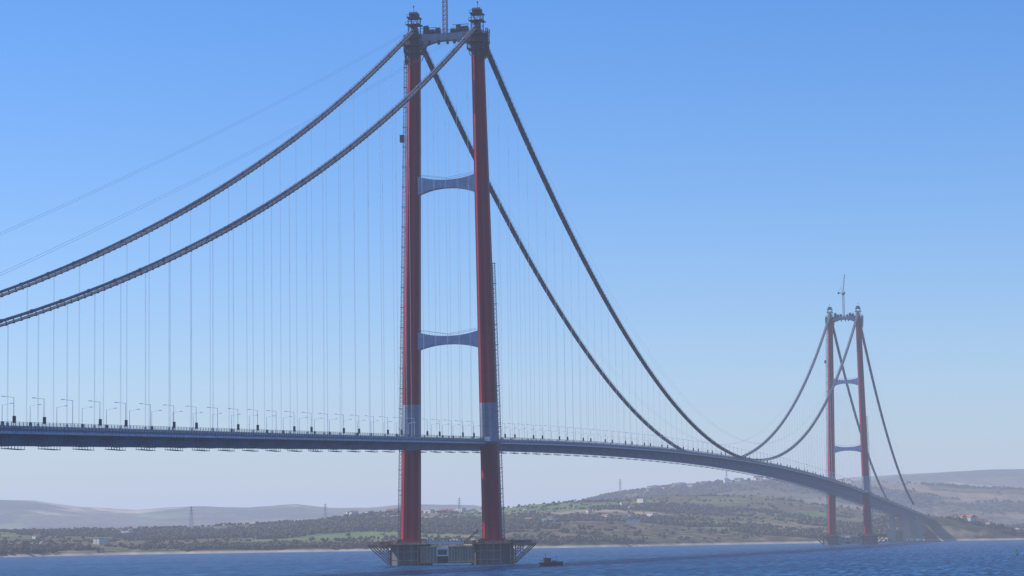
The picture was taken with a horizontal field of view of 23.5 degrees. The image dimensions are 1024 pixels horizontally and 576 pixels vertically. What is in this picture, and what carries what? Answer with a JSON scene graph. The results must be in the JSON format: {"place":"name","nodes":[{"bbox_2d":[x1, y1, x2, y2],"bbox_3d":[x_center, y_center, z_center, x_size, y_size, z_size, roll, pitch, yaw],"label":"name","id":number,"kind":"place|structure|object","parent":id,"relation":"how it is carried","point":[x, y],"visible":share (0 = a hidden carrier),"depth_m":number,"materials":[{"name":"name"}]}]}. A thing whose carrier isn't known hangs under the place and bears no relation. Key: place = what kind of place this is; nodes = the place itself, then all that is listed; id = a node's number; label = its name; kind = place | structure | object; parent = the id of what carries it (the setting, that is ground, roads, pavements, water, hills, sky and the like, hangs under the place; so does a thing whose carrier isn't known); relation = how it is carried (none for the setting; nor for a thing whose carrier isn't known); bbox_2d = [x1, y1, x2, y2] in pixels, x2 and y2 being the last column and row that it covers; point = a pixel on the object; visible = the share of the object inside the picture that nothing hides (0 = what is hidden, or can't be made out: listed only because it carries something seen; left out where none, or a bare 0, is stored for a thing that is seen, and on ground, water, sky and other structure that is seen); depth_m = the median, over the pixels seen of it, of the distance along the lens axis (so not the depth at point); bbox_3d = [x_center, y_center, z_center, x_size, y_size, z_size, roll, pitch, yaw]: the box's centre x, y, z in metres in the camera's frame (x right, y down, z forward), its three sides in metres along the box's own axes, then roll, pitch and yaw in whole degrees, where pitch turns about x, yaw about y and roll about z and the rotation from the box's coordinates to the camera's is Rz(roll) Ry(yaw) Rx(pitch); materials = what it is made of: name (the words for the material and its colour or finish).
{"place":"outdoors","nodes":[
{"label":"outdoors","id":0,"kind":"place"},
{"bbox_2d":[0,469,1023,556],"bbox_3d":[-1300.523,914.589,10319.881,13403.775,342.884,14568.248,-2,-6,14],"label":"hillside terrain","id":1,"kind":"structure","parent":0,"point":[21,514],"depth_m":7445.76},
{"bbox_2d":[32,534,40,538],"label":"village house","id":2,"kind":"structure","parent":1,"relation":"on","point":[34,536],"depth_m":4291.67,"materials":[{"name":"ceramic"}]},
{"bbox_2d":[93,538,108,543],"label":"village house","id":3,"kind":"structure","parent":1,"relation":"on","point":[100,540],"depth_m":3807.39,"materials":[{"name":"ceramic"}]},
{"bbox_2d":[120,530,132,532],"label":"village house","id":4,"kind":"structure","parent":1,"relation":"on","point":[124,531],"depth_m":4592.21,"materials":[{"name":"ceramic"}]},
{"bbox_2d":[188,506,193,527],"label":"power pylon","id":5,"kind":"object","parent":1,"relation":"on","point":[191,514],"visible":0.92,"depth_m":5234.06,"materials":[{"name":"metal"}]},
{"bbox_2d":[423,509,434,512],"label":"village house","id":6,"kind":"structure","parent":1,"relation":"on","point":[428,510],"depth_m":5276.71,"materials":[{"name":"ceramic"}]},
{"bbox_2d":[0,478,1023,554],"bbox_3d":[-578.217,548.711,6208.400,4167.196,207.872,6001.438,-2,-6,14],"label":"distant trees","id":7,"kind":"object","parent":1,"relation":"on","point":[437,524],"visible":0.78,"depth_m":4477.57,"materials":[{"name":"green plant"}]},
{"bbox_2d":[541,517,555,521],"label":"village house","id":8,"kind":"structure","parent":1,"relation":"on","point":[549,518],"depth_m":4335.86,"materials":[{"name":"ceramic"}]},
{"bbox_2d":[620,501,628,504],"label":"village house","id":9,"kind":"structure","parent":1,"relation":"on","point":[624,502],"depth_m":5187.52,"materials":[{"name":"ceramic"}]},
{"bbox_2d":[626,519,639,524],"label":"village house","id":10,"kind":"structure","parent":1,"relation":"on","point":[634,521],"depth_m":4328.70,"materials":[{"name":"ceramic"}]},
{"bbox_2d":[637,498,647,502],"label":"village house","id":11,"kind":"structure","parent":1,"relation":"on","point":[641,500],"depth_m":5350.56,"materials":[{"name":"ceramic"}]},
{"bbox_2d":[646,513,657,516],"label":"village house","id":12,"kind":"structure","parent":1,"relation":"on","point":[650,514],"depth_m":4629.93,"materials":[{"name":"ceramic"}]},
{"bbox_2d":[966,515,976,520],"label":"village house","id":13,"kind":"structure","parent":1,"relation":"on","point":[971,517],"depth_m":4486.82,"materials":[{"name":"ceramic"}]},
{"bbox_2d":[976,518,987,522],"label":"village house","id":14,"kind":"structure","parent":1,"relation":"on","point":[982,520],"depth_m":4519.86,"materials":[{"name":"ceramic"}]},
{"bbox_2d":[0,540,1023,575],"bbox_3d":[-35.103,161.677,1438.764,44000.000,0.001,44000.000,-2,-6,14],"label":"sea","id":15,"kind":"structure","parent":0,"point":[976,558],"depth_m":1487.42,"materials":[{"name":"liquid"}]},
{"bbox_2d":[0,0,933,565],"bbox_3d":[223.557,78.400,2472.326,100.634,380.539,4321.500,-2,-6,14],"label":"suspension bridge","id":16,"kind":"structure","parent":15,"relation":"in","point":[492,544],"depth_m":1450.15,"materials":[{"name":"red paint"}]},
{"bbox_2d":[1,396,923,513],"bbox_3d":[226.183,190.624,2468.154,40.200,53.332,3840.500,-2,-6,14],"label":"street lamp row","id":17,"kind":"object","parent":16,"relation":"on","point":[126,423],"visible":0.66,"depth_m":1260.22,"materials":[{"name":"grey steel"}]},
{"bbox_2d":[539,553,562,565],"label":"work boat","id":18,"kind":"object","parent":15,"relation":"on","point":[547,562],"visible":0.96,"depth_m":1319.97,"materials":[{"name":"grey metal"}]},
{"bbox_2d":[0,0,1023,509],"label":"sky","id":19,"kind":"structure","parent":0,"point":[723,167],"materials":[{"name":"blue"}]},
{"bbox_2d":[880,538,940,542],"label":"construction quay","id":20,"kind":"structure","parent":0,"point":[907,540],"depth_m":4079.43,"materials":[{"name":"concrete"}]}
]}

